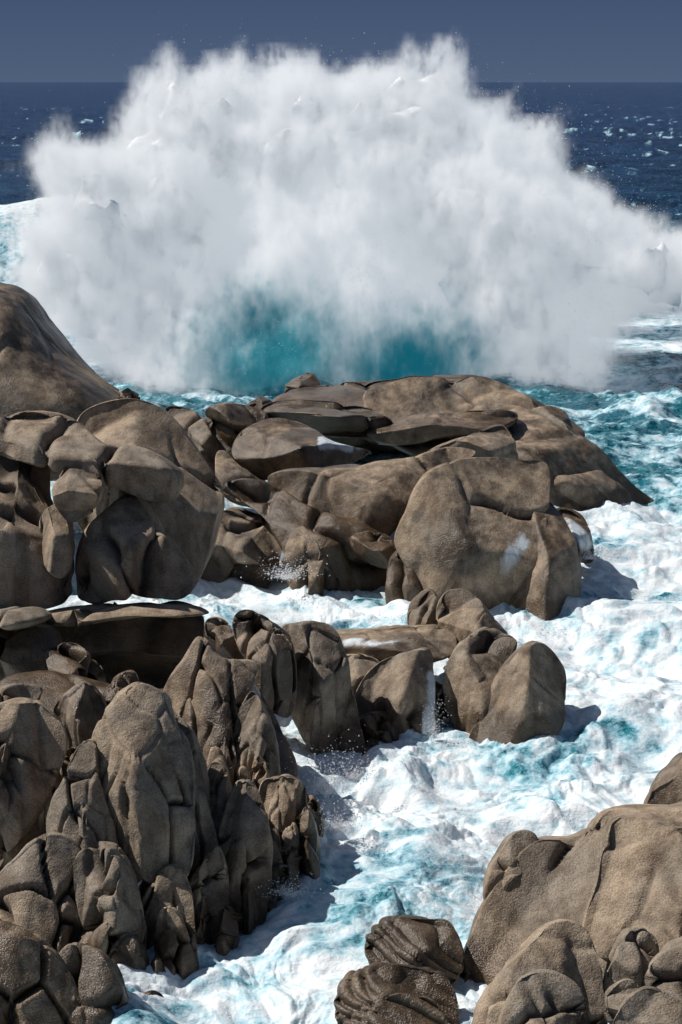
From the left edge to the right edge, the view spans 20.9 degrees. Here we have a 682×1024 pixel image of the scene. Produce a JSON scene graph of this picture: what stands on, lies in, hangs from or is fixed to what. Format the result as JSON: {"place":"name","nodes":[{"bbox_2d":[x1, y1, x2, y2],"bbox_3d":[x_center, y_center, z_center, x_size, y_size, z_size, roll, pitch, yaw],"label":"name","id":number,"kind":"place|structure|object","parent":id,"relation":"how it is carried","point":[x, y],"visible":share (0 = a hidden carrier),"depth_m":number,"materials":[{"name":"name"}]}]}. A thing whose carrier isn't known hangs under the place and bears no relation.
{"place":"outdoors","nodes":[
{"label":"outdoors","id":0,"kind":"place"},
{"bbox_2d":[0,82,681,1023],"bbox_3d":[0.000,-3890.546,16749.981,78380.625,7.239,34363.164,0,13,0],"label":"sea","id":1,"kind":"structure","parent":0,"point":[448,812],"depth_m":52.43,"materials":[{"name":"liquid"}]},
{"bbox_2d":[0,282,298,883],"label":"cliff boulders","id":2,"kind":"object","parent":1,"relation":"in","point":[138,496],"visible":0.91,"depth_m":36.35,"materials":[{"name":"stone"}]},
{"bbox_2d":[0,609,364,1023],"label":"fluted granite cliff","id":3,"kind":"structure","parent":1,"relation":"in","point":[202,817],"depth_m":27.09,"materials":[{"name":"brown stone"}]},
{"bbox_2d":[4,24,681,392],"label":"breaking wave spray","id":4,"kind":"object","parent":1,"relation":"on","point":[516,276],"visible":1,"depth_m":77.38,"materials":[{"name":"liquid"}]},
{"bbox_2d":[201,447,593,620],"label":"central granite outcrop","id":5,"kind":"object","parent":1,"relation":"in","point":[490,532],"visible":0.87,"depth_m":44.31,"materials":[{"name":"brown stone"}]},
{"bbox_2d":[333,915,463,1023],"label":"ribbed wet rock","id":6,"kind":"object","parent":1,"relation":"in","point":[411,972],"visible":1,"depth_m":24.27,"materials":[{"name":"stone"}]},
{"bbox_2d":[165,373,654,510],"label":"wave washed rock shelf","id":7,"kind":"object","parent":1,"relation":"in","point":[306,420],"visible":0.9,"depth_m":53.52,"materials":[{"name":"stone"}]},
{"bbox_2d":[235,537,625,902],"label":"splash droplets","id":8,"kind":"object","parent":1,"relation":"on","point":[326,790],"visible":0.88,"depth_m":31.05},
{"bbox_2d":[336,588,565,744],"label":"tide boulders","id":9,"kind":"object","parent":1,"relation":"in","point":[497,686],"visible":0.86,"depth_m":35.27,"materials":[{"name":"stone"}]},
{"bbox_2d":[460,752,681,1023],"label":"foreground granite rocks","id":10,"kind":"object","parent":1,"relation":"in","point":[582,926],"visible":0.99,"depth_m":24.49,"materials":[{"name":"brown stone"}]},
{"bbox_2d":[0,0,681,81],"label":"sky","id":11,"kind":"structure","parent":0,"point":[41,40],"materials":[{"name":"blue"}]}
]}

